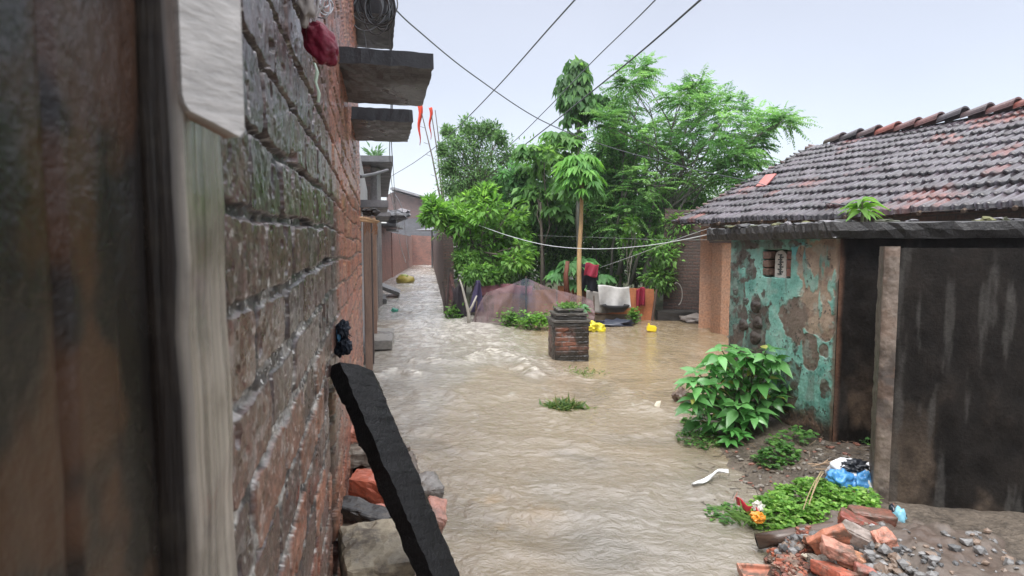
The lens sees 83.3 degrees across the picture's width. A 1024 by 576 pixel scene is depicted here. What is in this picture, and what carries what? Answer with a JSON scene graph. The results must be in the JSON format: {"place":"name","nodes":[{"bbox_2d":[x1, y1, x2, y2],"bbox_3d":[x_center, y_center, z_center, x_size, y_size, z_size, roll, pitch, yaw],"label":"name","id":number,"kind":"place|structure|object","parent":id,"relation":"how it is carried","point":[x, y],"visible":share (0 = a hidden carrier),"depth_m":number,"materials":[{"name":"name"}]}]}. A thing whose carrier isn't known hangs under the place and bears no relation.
{"place":"outdoors","nodes":[
{"label":"outdoors","id":0,"kind":"place"},
{"bbox_2d":[359,152,390,370],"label":"plaster house","id":1,"kind":"structure","parent":0,"point":[369,274],"depth_m":8.93,"materials":[{"name":"paint"}]},
{"bbox_2d":[370,217,374,363],"bbox_3d":[-2.269,0.085,9.230,0.090,2.400,0.960,-1,4,-13],"label":"door","id":2,"kind":"structure","parent":1,"relation":"in","point":[370,217],"depth_m":8.80,"materials":[{"name":"brown wood"}]},
{"bbox_2d":[360,155,392,306],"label":"flat roofed house","id":3,"kind":"structure","parent":0,"point":[378,186],"depth_m":16.88,"materials":[{"name":"concrete"}]},
{"bbox_2d":[563,261,569,292],"bbox_3d":[1.331,-0.233,14.017,0.152,0.854,0.133,-2,4,-22],"label":"tree stump","id":4,"kind":"object","parent":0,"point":[566,279],"visible":0.79,"depth_m":13.97,"materials":[{"name":"wood"}]},
{"bbox_2d":[363,265,780,575],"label":"flood water","id":5,"kind":"structure","parent":0,"point":[603,486],"depth_m":5.14,"materials":[{"name":"liquid"}]},
{"bbox_2d":[374,328,393,349],"bbox_3d":[-2.420,0.932,10.695,0.420,0.160,1.600,-1,4,-10],"label":"stone step","id":6,"kind":"object","parent":5,"relation":"on","point":[383,338],"visible":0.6,"depth_m":10.16,"materials":[{"name":"stone"}]},
{"bbox_2d":[382,283,400,303],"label":"stone slabs","id":7,"kind":"structure","parent":5,"relation":"on","point":[390,289],"depth_m":19.93,"materials":[{"name":"stone"}]},
{"bbox_2d":[330,362,459,575],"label":"charred beam","id":8,"kind":"structure","parent":5,"relation":"on","point":[382,445],"depth_m":1.94,"materials":[{"name":"black wood"}]},
{"bbox_2d":[444,300,463,318],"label":"weed clump","id":9,"kind":"object","parent":5,"relation":"on","point":[454,313],"visible":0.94,"depth_m":13.94,"materials":[{"name":"green plant"}]},
{"bbox_2d":[459,279,508,324],"bbox_3d":[-0.600,0.349,13.022,1.200,1.111,0.098,0,4,5],"label":"forked branch","id":10,"kind":"object","parent":5,"relation":"in","point":[468,309],"visible":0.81,"depth_m":13.04,"materials":[{"name":"grey plant"}]},
{"bbox_2d":[432,112,542,229],"bbox_3d":[-0.645,-2.351,17.333,3.524,5.848,2.766,-1,4,-10],"label":"leafy tree","id":11,"kind":"object","parent":5,"relation":"on","point":[488,132],"visible":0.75,"depth_m":16.98,"materials":[{"name":"green plant"}]},
{"bbox_2d":[494,0,655,157],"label":"cable","id":12,"kind":"object","parent":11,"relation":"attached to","point":[591,62],"visible":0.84,"depth_m":10.51,"materials":[{"name":"paint"}]},
{"bbox_2d":[431,132,560,289],"bbox_3d":[-0.474,-2.155,18.569,4.449,5.290,3.043,0,4,0],"label":"leafy tree","id":13,"kind":"object","parent":5,"relation":"on","point":[454,194],"visible":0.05,"depth_m":18.19,"materials":[{"name":"green plant"}]},
{"bbox_2d":[492,307,531,326],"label":"weed clump","id":14,"kind":"object","parent":5,"relation":"on","point":[511,318],"visible":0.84,"depth_m":12.92,"materials":[{"name":"green plant"}]},
{"bbox_2d":[507,310,549,329],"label":"weed clump","id":15,"kind":"object","parent":5,"relation":"on","point":[534,320],"visible":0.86,"depth_m":12.56,"materials":[{"name":"green plant"}]},
{"bbox_2d":[490,158,593,285],"bbox_3d":[0.811,-1.550,16.745,3.001,4.320,2.236,-1,4,-12],"label":"leafy tree","id":16,"kind":"object","parent":5,"relation":"on","point":[520,182],"visible":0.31,"depth_m":16.17,"materials":[{"name":"green plant"}]},
{"bbox_2d":[503,199,584,288],"bbox_3d":[0.825,-1.117,17.498,2.630,3.413,2.667,0,4,0],"label":"shrub","id":17,"kind":"object","parent":5,"relation":"on","point":[555,241],"visible":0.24,"depth_m":17.09,"materials":[{"name":"green plant"}]},
{"bbox_2d":[510,131,587,289],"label":"broad leaved tree","id":18,"kind":"object","parent":5,"relation":"on","point":[546,157],"visible":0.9,"depth_m":15.36,"materials":[{"name":"green plant"}]},
{"bbox_2d":[538,393,592,410],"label":"grass tuft","id":19,"kind":"object","parent":5,"relation":"on","point":[564,404],"visible":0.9,"depth_m":6.39,"materials":[{"name":"green plant"}]},
{"bbox_2d":[532,129,621,286],"bbox_3d":[2.166,-2.341,18.517,3.530,5.677,2.940,0,4,0],"label":"leafy tree","id":20,"kind":"object","parent":5,"relation":"on","point":[569,276],"visible":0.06,"depth_m":18.01,"materials":[{"name":"green plant"}]},
{"bbox_2d":[552,55,610,279],"bbox_3d":[1.883,-2.803,15.860,1.614,6.984,1.258,0,4,0],"label":"tall slender tree","id":21,"kind":"object","parent":5,"relation":"on","point":[579,88],"visible":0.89,"depth_m":15.43,"materials":[{"name":"green plant"}]},
{"bbox_2d":[589,320,605,331],"bbox_3d":[1.737,0.843,12.406,0.548,0.326,0.389,0,4,0],"label":"plastic bag","id":22,"kind":"object","parent":5,"relation":"on","point":[596,327],"visible":0.5,"depth_m":12.28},
{"bbox_2d":[595,318,635,326],"bbox_3d":[2.388,0.821,13.300,1.035,0.246,0.662,0,4,0],"label":"tarp bundle","id":23,"kind":"object","parent":5,"relation":"on","point":[618,322],"visible":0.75,"depth_m":13.18,"materials":[{"name":"plastic"}]},
{"bbox_2d":[600,211,662,288],"bbox_3d":[4.037,-0.949,17.456,3.330,3.054,2.560,-1,4,-19],"label":"shrub","id":24,"kind":"object","parent":5,"relation":"on","point":[636,282],"visible":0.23,"depth_m":17.39,"materials":[{"name":"green plant"}]},
{"bbox_2d":[621,214,644,286],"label":"sapling","id":25,"kind":"object","parent":5,"relation":"on","point":[630,229],"visible":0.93,"depth_m":14.87,"materials":[{"name":"green plant"}]},
{"bbox_2d":[585,120,693,286],"bbox_3d":[3.780,-2.176,16.907,3.731,5.551,2.531,0,4,0],"label":"leafy tree","id":26,"kind":"object","parent":5,"relation":"on","point":[598,154],"visible":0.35,"depth_m":16.33,"materials":[{"name":"green plant"}]},
{"bbox_2d":[597,118,724,293],"bbox_3d":[4.909,-2.523,18.439,4.816,6.056,3.210,0,4,0],"label":"leafy tree","id":27,"kind":"object","parent":5,"relation":"on","point":[707,194],"visible":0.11,"depth_m":18.04,"materials":[{"name":"green plant"}]},
{"bbox_2d":[571,50,822,288],"bbox_3d":[4.816,-2.900,16.094,6.777,7.172,4.834,0,4,0],"label":"feathery tree","id":28,"kind":"object","parent":5,"relation":"on","point":[744,143],"visible":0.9,"depth_m":15.45,"materials":[{"name":"green plant"}]},
{"bbox_2d":[675,428,721,449],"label":"weed clump","id":29,"kind":"object","parent":5,"relation":"on","point":[706,440],"visible":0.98,"depth_m":5.27,"materials":[{"name":"green plant"}]},
{"bbox_2d":[692,469,728,484],"bbox_3d":[1.498,1.430,4.365,0.400,0.057,0.074,-3,5,-33],"label":"plastic strip","id":30,"kind":"object","parent":5,"relation":"on","point":[704,480],"visible":1,"depth_m":4.35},
{"bbox_2d":[703,501,746,523],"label":"weed clump","id":31,"kind":"object","parent":5,"relation":"on","point":[709,508],"visible":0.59,"depth_m":3.84,"materials":[{"name":"green plant"}]},
{"bbox_2d":[708,497,779,526],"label":"grass tuft","id":32,"kind":"object","parent":5,"relation":"on","point":[737,516],"visible":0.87,"depth_m":3.63,"materials":[{"name":"green plant"}]},
{"bbox_2d":[697,433,869,518],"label":"twig litter","id":33,"kind":"object","parent":5,"relation":"on","point":[774,462],"visible":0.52,"depth_m":4.60,"materials":[{"name":"brown plant"}]},
{"bbox_2d":[714,436,897,520],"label":"pebbles","id":34,"kind":"object","parent":5,"relation":"on","point":[761,486],"visible":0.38,"depth_m":4.52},
{"bbox_2d":[671,387,689,402],"bbox_3d":[1.964,1.268,6.675,0.200,0.239,0.204,-2,5,-29],"label":"rock","id":35,"kind":"object","parent":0,"point":[680,392],"visible":0.55,"depth_m":6.63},
{"bbox_2d":[358,0,1023,246],"label":"sky","id":36,"kind":"structure","parent":0,"point":[850,65],"materials":[{"name":"white"}]},
{"bbox_2d":[454,253,1023,561],"bbox_3d":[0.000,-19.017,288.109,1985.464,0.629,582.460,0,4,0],"label":"ground","id":37,"kind":"structure","parent":0,"point":[1007,527],"depth_m":4.39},
{"bbox_2d":[220,0,433,575],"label":"brick house","id":38,"kind":"structure","parent":37,"relation":"on","point":[290,157],"depth_m":1.19,"materials":[{"name":"brick"}]},
{"bbox_2d":[135,0,236,575],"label":"door post","id":39,"kind":"object","parent":38,"relation":"attached to","point":[184,231],"depth_m":0.39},
{"bbox_2d":[0,0,160,575],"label":"door leaf","id":40,"kind":"object","parent":39,"relation":"attached to","point":[78,490],"visible":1,"depth_m":0.28,"materials":[{"name":"wood"}]},
{"bbox_2d":[172,0,244,138],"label":"board","id":41,"kind":"object","parent":39,"relation":"attached to","point":[208,57],"visible":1,"depth_m":0.39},
{"bbox_2d":[296,0,315,27],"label":"cloth knot","id":42,"kind":"object","parent":38,"relation":"attached to","point":[306,8],"visible":1,"depth_m":1.17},
{"bbox_2d":[301,0,338,66],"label":"cloth bundle","id":43,"kind":"object","parent":38,"relation":"hanging from","point":[320,45],"visible":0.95,"depth_m":1.22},
{"bbox_2d":[334,319,352,357],"bbox_3d":[-0.653,0.194,2.225,0.070,0.159,0.117,-3,5,-35],"label":"rag","id":44,"kind":"object","parent":38,"relation":"attached to","point":[343,346],"visible":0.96,"depth_m":2.19,"materials":[{"name":"fabric"}]},
{"bbox_2d":[352,0,397,35],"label":"wire coil","id":45,"kind":"object","parent":38,"relation":"hanging from","point":[371,20],"visible":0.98,"depth_m":4.84,"materials":[{"name":"paint"}]},
{"bbox_2d":[482,0,700,173],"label":"cable","id":46,"kind":"object","parent":38,"relation":"attached to","point":[674,22],"visible":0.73,"depth_m":8.76,"materials":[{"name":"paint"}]},
{"bbox_2d":[397,10,845,205],"bbox_3d":[1.913,-2.073,8.863,8.642,1.694,3.660,-2,5,-27],"label":"cable","id":47,"kind":"object","parent":38,"relation":"attached to","point":[398,12],"visible":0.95,"depth_m":8.91,"materials":[{"name":"rubber"}]},
{"bbox_2d":[381,223,412,282],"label":"pink brick house","id":48,"kind":"structure","parent":37,"relation":"on","point":[393,262],"depth_m":34.10,"materials":[{"name":"concrete"}]},
{"bbox_2d":[387,208,410,222],"bbox_3d":[-6.075,-3.719,29.459,2.028,0.781,2.825,0,4,0],"label":"scrap heap","id":49,"kind":"object","parent":48,"relation":"on","point":[403,215],"visible":0.63,"depth_m":28.73,"materials":[{"name":"paint"}]},
{"bbox_2d":[387,187,436,235],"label":"gable house","id":50,"kind":"structure","parent":37,"relation":"on","point":[408,200],"depth_m":61.55,"materials":[{"name":"concrete"}]},
{"bbox_2d":[411,235,433,264],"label":"boundary wall","id":51,"kind":"structure","parent":37,"relation":"on","point":[421,250],"depth_m":54.40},
{"bbox_2d":[417,105,439,195],"bbox_3d":[-2.524,-2.474,18.367,0.928,6.632,0.084,0,4,0],"label":"flag pole","id":52,"kind":"object","parent":37,"relation":"on","point":[420,110],"visible":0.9,"depth_m":18.19,"materials":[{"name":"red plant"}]},
{"bbox_2d":[429,107,442,199],"bbox_3d":[-2.379,-2.499,18.767,0.625,6.632,0.084,0,4,0],"label":"flag pole","id":53,"kind":"object","parent":37,"relation":"on","point":[431,113],"visible":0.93,"depth_m":18.57,"materials":[{"name":"fabric"}]},
{"bbox_2d":[392,0,574,175],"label":"cable","id":54,"kind":"object","parent":53,"relation":"attached to","point":[563,12],"visible":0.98,"depth_m":9.98,"materials":[{"name":"paint"}]},
{"bbox_2d":[433,230,453,301],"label":"alley wall","id":55,"kind":"structure","parent":37,"relation":"on","point":[443,249],"depth_m":17.21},
{"bbox_2d":[442,269,466,316],"bbox_3d":[-1.382,0.228,14.225,0.668,1.404,0.375,3,5,36],"label":"torn net","id":56,"kind":"object","parent":37,"relation":"on","point":[456,293],"visible":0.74,"depth_m":14.20,"materials":[{"name":"brown fabric"}]},
{"bbox_2d":[416,179,539,304],"bbox_3d":[-0.961,-1.030,14.966,3.376,3.592,2.737,0,4,0],"label":"leafy shrub","id":57,"kind":"object","parent":37,"relation":"on","point":[447,218],"visible":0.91,"depth_m":14.49,"materials":[{"name":"green plant"}]},
{"bbox_2d":[478,224,752,248],"bbox_3d":[1.685,-1.027,10.715,1.829,0.629,8.948,-2,5,-23],"label":"clothes line","id":58,"kind":"object","parent":57,"relation":"attached to","point":[605,248],"visible":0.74,"depth_m":11.98,"materials":[{"name":"fabric"}]},
{"bbox_2d":[450,243,510,314],"bbox_3d":[-0.895,-0.128,14.426,1.404,2.141,1.748,-2,5,-30],"label":"shrub","id":59,"kind":"object","parent":37,"relation":"on","point":[474,267],"visible":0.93,"depth_m":14.06,"materials":[{"name":"green plant"}]},
{"bbox_2d":[472,276,594,324],"bbox_3d":[0.521,0.336,13.381,2.903,1.205,0.604,0,4,0],"label":"net fence","id":60,"kind":"object","parent":37,"relation":"on","point":[515,295],"visible":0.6,"depth_m":13.19,"materials":[{"name":"brown fabric"}]},
{"bbox_2d":[469,280,483,311],"bbox_3d":[-0.836,0.196,13.397,0.395,0.757,0.124,0,4,0],"label":"cloth","id":61,"kind":"object","parent":60,"relation":"hanging from","point":[477,291],"visible":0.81,"depth_m":13.40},
{"bbox_2d":[546,306,590,361],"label":"brick pillar","id":62,"kind":"structure","parent":37,"relation":"on","point":[568,335],"depth_m":9.10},
{"bbox_2d":[494,286,657,320],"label":"clay wall","id":63,"kind":"structure","parent":37,"relation":"on","point":[647,311],"depth_m":14.16,"materials":[{"name":"brown soil"}]},
{"bbox_2d":[481,284,531,295],"bbox_3d":[-0.125,0.038,14.036,1.246,0.300,0.100,0,4,0],"label":"plastic sheet","id":64,"kind":"object","parent":63,"relation":"on","point":[485,289],"visible":0.34,"depth_m":14.04,"materials":[{"name":"plastic"}]},
{"bbox_2d":[586,290,611,313],"bbox_3d":[2.154,0.336,13.959,0.718,0.581,0.132,0,4,0],"label":"tarpaulin","id":65,"kind":"object","parent":63,"relation":"on","point":[598,307],"visible":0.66,"depth_m":13.95,"materials":[{"name":"fabric"}]},
{"bbox_2d":[598,285,630,307],"bbox_3d":[2.459,0.212,13.850,0.804,0.581,0.159,0,4,0],"label":"cloth","id":66,"kind":"object","parent":63,"relation":"hanging from","point":[613,296],"visible":0.91,"depth_m":13.85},
{"bbox_2d":[602,304,629,312],"bbox_3d":[2.478,0.493,13.771,0.680,0.190,0.476,0,4,0],"label":"basin","id":67,"kind":"object","parent":63,"relation":"hanging from","point":[614,309],"visible":0.95,"depth_m":13.61,"materials":[{"name":"plastic"}]},
{"bbox_2d":[636,287,644,307],"bbox_3d":[3.135,0.226,14.000,0.236,0.512,0.133,0,4,0],"label":"cloth","id":68,"kind":"object","parent":63,"relation":"hanging from","point":[640,296],"visible":0.96,"depth_m":13.98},
{"bbox_2d":[549,150,608,300],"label":"papaya tree","id":69,"kind":"object","parent":37,"relation":"on","point":[579,173],"visible":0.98,"depth_m":13.44,"materials":[{"name":"green plant"}]},
{"bbox_2d":[542,256,616,297],"bbox_3d":[1.697,0.157,14.322,1.899,1.938,0.970,0,4,0],"label":"young papaya","id":70,"kind":"object","parent":37,"relation":"on","point":[556,275],"visible":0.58,"depth_m":14.17,"materials":[{"name":"green plant"}]},
{"bbox_2d":[581,264,597,291],"bbox_3d":[1.888,-0.237,13.967,0.433,0.705,0.133,0,4,0],"label":"garment","id":71,"kind":"object","parent":70,"relation":"hanging from","point":[590,282],"visible":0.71,"depth_m":13.96,"materials":[{"name":"fabric"}]},
{"bbox_2d":[584,262,598,277],"bbox_3d":[1.902,-0.428,13.803,0.370,0.372,0.107,0,4,0],"label":"garment","id":72,"kind":"object","parent":70,"relation":"hanging from","point":[591,270],"visible":1,"depth_m":13.80,"materials":[{"name":"fabric"}]},
{"bbox_2d":[447,179,724,282],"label":"distant trees","id":73,"kind":"object","parent":37,"relation":"on","point":[456,274],"visible":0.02,"depth_m":24.52,"materials":[{"name":"green plant"}]},
{"bbox_2d":[549,168,635,286],"bbox_3d":[2.400,-1.477,17.199,2.776,4.154,2.893,0,4,0],"label":"shrub","id":74,"kind":"object","parent":37,"relation":"on","point":[596,254],"visible":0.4,"depth_m":16.90,"materials":[{"name":"green plant"}]},
{"bbox_2d":[636,206,700,297],"bbox_3d":[4.074,-0.652,14.799,1.623,2.885,2.263,2,4,23],"label":"shrub","id":75,"kind":"object","parent":37,"relation":"on","point":[658,279],"visible":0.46,"depth_m":14.26,"materials":[{"name":"green plant"}]},
{"bbox_2d":[655,309,698,320],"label":"pond kerb","id":76,"kind":"structure","parent":37,"relation":"on","point":[666,315],"depth_m":14.10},
{"bbox_2d":[663,209,709,309],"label":"old brick wall","id":77,"kind":"structure","parent":37,"relation":"on","point":[688,274],"depth_m":14.36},
{"bbox_2d":[679,313,698,323],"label":"sandbags","id":78,"kind":"object","parent":37,"relation":"on","point":[692,318],"visible":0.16,"depth_m":13.71,"materials":[{"name":"fabric"}]},
{"bbox_2d":[699,226,711,327],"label":"pillar","id":79,"kind":"structure","parent":37,"relation":"on","point":[705,283],"depth_m":12.73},
{"bbox_2d":[674,344,794,447],"bbox_3d":[2.137,0.976,5.409,1.400,0.970,0.914,0,4,0],"label":"leafy bush","id":80,"kind":"object","parent":37,"relation":"on","point":[736,415],"visible":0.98,"depth_m":5.24,"materials":[{"name":"green plant"}]},
{"bbox_2d":[750,440,802,469],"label":"weed clump","id":81,"kind":"object","parent":37,"relation":"on","point":[780,447],"visible":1,"depth_m":4.56,"materials":[{"name":"green plant"}]},
{"bbox_2d":[764,425,819,445],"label":"weed clump","id":82,"kind":"object","parent":37,"relation":"on","point":[795,428],"visible":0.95,"depth_m":4.92,"materials":[{"name":"green plant"}]},
{"bbox_2d":[741,476,883,531],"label":"weeds","id":83,"kind":"object","parent":37,"relation":"on","point":[773,500],"visible":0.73,"depth_m":3.68,"materials":[{"name":"green plant"}]},
{"bbox_2d":[749,511,765,523],"bbox_3d":[1.526,1.430,3.581,0.103,0.086,0.086,0,4,0],"label":"orange wrapper","id":84,"kind":"object","parent":83,"relation":"on","point":[759,519],"visible":0.97,"depth_m":3.56,"materials":[{"name":"plastic"}]},
{"bbox_2d":[803,460,832,509],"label":"dry twigs","id":85,"kind":"object","parent":83,"relation":"on","point":[823,463],"visible":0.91,"depth_m":3.84,"materials":[{"name":"beige plant"}]},
{"bbox_2d":[671,97,1023,335],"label":"tiled house","id":86,"kind":"structure","parent":37,"relation":"on","point":[949,168],"depth_m":10.00,"materials":[{"name":"tile"}]},
{"bbox_2d":[825,457,871,492],"bbox_3d":[2.418,1.325,4.018,0.452,0.272,0.368,1,4,19],"label":"plastic sack","id":87,"kind":"object","parent":37,"relation":"on","point":[840,472],"visible":0.66,"depth_m":3.94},
{"bbox_2d":[706,216,1023,443],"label":"turquoise outbuilding","id":88,"kind":"structure","parent":37,"relation":"on","point":[811,288],"depth_m":4.95,"materials":[{"name":"paint"}]},
{"bbox_2d":[837,196,890,221],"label":"roof plant","id":89,"kind":"object","parent":88,"relation":"on","point":[865,208],"visible":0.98,"depth_m":4.84,"materials":[{"name":"green plant"}]},
{"bbox_2d":[763,510,1023,575],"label":"rubble","id":90,"kind":"object","parent":37,"relation":"on","point":[929,534],"visible":0.42,"depth_m":2.88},
{"bbox_2d":[736,563,771,575],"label":"brick","id":91,"kind":"object","parent":90,"relation":"on","point":[746,569],"visible":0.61,"depth_m":3.08,"materials":[{"name":"brick"}]},
{"bbox_2d":[754,521,834,549],"bbox_3d":[1.628,1.422,3.311,0.443,0.191,0.093,1,4,9],"label":"bamboo pipe","id":92,"kind":"object","parent":90,"relation":"on","point":[769,539],"visible":0.65,"depth_m":3.30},
{"bbox_2d":[764,525,844,575],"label":"brick chips","id":93,"kind":"object","parent":90,"relation":"on","point":[783,561],"visible":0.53,"depth_m":3.03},
{"bbox_2d":[806,523,851,554],"bbox_3d":[1.664,1.317,3.015,0.225,0.200,0.080,2,4,22],"label":"brick","id":94,"kind":"object","parent":93,"relation":"on","point":[839,532],"visible":0.7,"depth_m":2.99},
{"bbox_2d":[810,559,857,575],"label":"brick","id":95,"kind":"object","parent":90,"relation":"on","point":[821,568],"visible":1,"depth_m":2.81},
{"bbox_2d":[837,507,877,525],"bbox_3d":[1.951,1.329,3.249,0.206,0.126,0.110,2,5,29],"label":"brick","id":96,"kind":"object","parent":90,"relation":"on","point":[847,514],"visible":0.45,"depth_m":3.25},
{"bbox_2d":[841,519,875,548],"bbox_3d":[1.798,1.286,2.982,0.201,0.111,0.106,4,6,43],"label":"brick","id":97,"kind":"object","parent":90,"relation":"on","point":[861,537],"visible":0.56,"depth_m":2.96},
{"bbox_2d":[846,505,897,526],"bbox_3d":[2.070,1.312,3.316,0.241,0.081,0.114,1,4,11],"label":"brick","id":98,"kind":"object","parent":90,"relation":"on","point":[880,514],"visible":0.7,"depth_m":3.28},
{"bbox_2d":[870,526,898,549],"bbox_3d":[1.865,1.260,2.882,0.105,0.103,0.109,0,4,6],"label":"brick","id":99,"kind":"object","parent":90,"relation":"on","point":[884,534],"visible":0.83,"depth_m":2.86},
{"bbox_2d":[889,504,906,522],"bbox_3d":[2.372,1.446,3.557,0.112,0.240,0.154,0,4,0],"label":"plastic bag","id":100,"kind":"object","parent":90,"relation":"on","point":[899,513],"visible":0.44,"depth_m":3.49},
{"bbox_2d":[774,521,1023,575],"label":"gravel","id":101,"kind":"structure","parent":90,"relation":"on","point":[897,564],"depth_m":2.81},
{"bbox_2d":[837,550,865,570],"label":"brick","id":102,"kind":"object","parent":101,"relation":"on","point":[860,559],"visible":0.31,"depth_m":2.86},
{"bbox_2d":[819,534,856,566],"bbox_3d":[1.633,1.316,2.892,0.160,0.102,0.106,2,4,20],"label":"brick","id":103,"kind":"object","parent":102,"relation":"on","point":[832,548],"visible":0.98,"depth_m":2.86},
{"bbox_2d":[853,561,876,575],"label":"brick","id":104,"kind":"object","parent":101,"relation":"on","point":[860,569],"visible":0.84,"depth_m":2.76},
{"bbox_2d":[869,246,1023,512],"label":"wall","id":105,"kind":"structure","parent":37,"relation":"on","point":[947,419],"depth_m":3.63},
{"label":"rubble","id":106,"kind":"object","parent":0,"visible":0},
{"bbox_2d":[353,441,419,575],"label":"rubble","id":107,"kind":"object","parent":106,"relation":"on","point":[413,457],"visible":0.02,"depth_m":3.33,"materials":[{"name":"brick"}]},
{"bbox_2d":[343,520,356,525],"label":"concrete block","id":108,"kind":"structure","parent":107,"relation":"on","point":[347,522],"depth_m":2.42,"materials":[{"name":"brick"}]},
{"bbox_2d":[341,495,391,522],"bbox_3d":[-0.623,0.953,2.438,0.252,0.114,0.113,1,4,11],"label":"rock","id":109,"kind":"object","parent":108,"relation":"on","point":[357,509],"visible":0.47,"depth_m":2.41,"materials":[{"name":"stone"}]},
{"bbox_2d":[349,444,369,468],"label":"brick","id":110,"kind":"object","parent":107,"relation":"on","point":[358,457],"visible":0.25,"depth_m":3.12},
{"bbox_2d":[348,468,383,503],"bbox_3d":[-0.635,0.952,2.695,0.261,0.188,0.132,1,4,9],"label":"brick","id":111,"kind":"object","parent":107,"relation":"on","point":[362,484],"visible":0.33,"depth_m":2.64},
{"bbox_2d":[338,519,414,575],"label":"concrete block","id":112,"kind":"object","parent":107,"relation":"on","point":[373,548],"depth_m":2.01,"materials":[{"name":"concrete"}]},
{"bbox_2d":[419,471,444,498],"bbox_3d":[-0.433,0.999,2.831,0.171,0.156,0.184,-2,5,-26],"label":"stone","id":113,"kind":"object","parent":107,"relation":"on","point":[432,484],"visible":0.33,"depth_m":2.79,"materials":[{"name":"stone"}]},
{"bbox_2d":[428,496,446,532],"bbox_3d":[-0.346,1.016,2.580,0.114,0.116,0.213,0,4,-7],"label":"brick","id":114,"kind":"object","parent":107,"relation":"on","point":[438,505],"visible":0.43,"depth_m":2.55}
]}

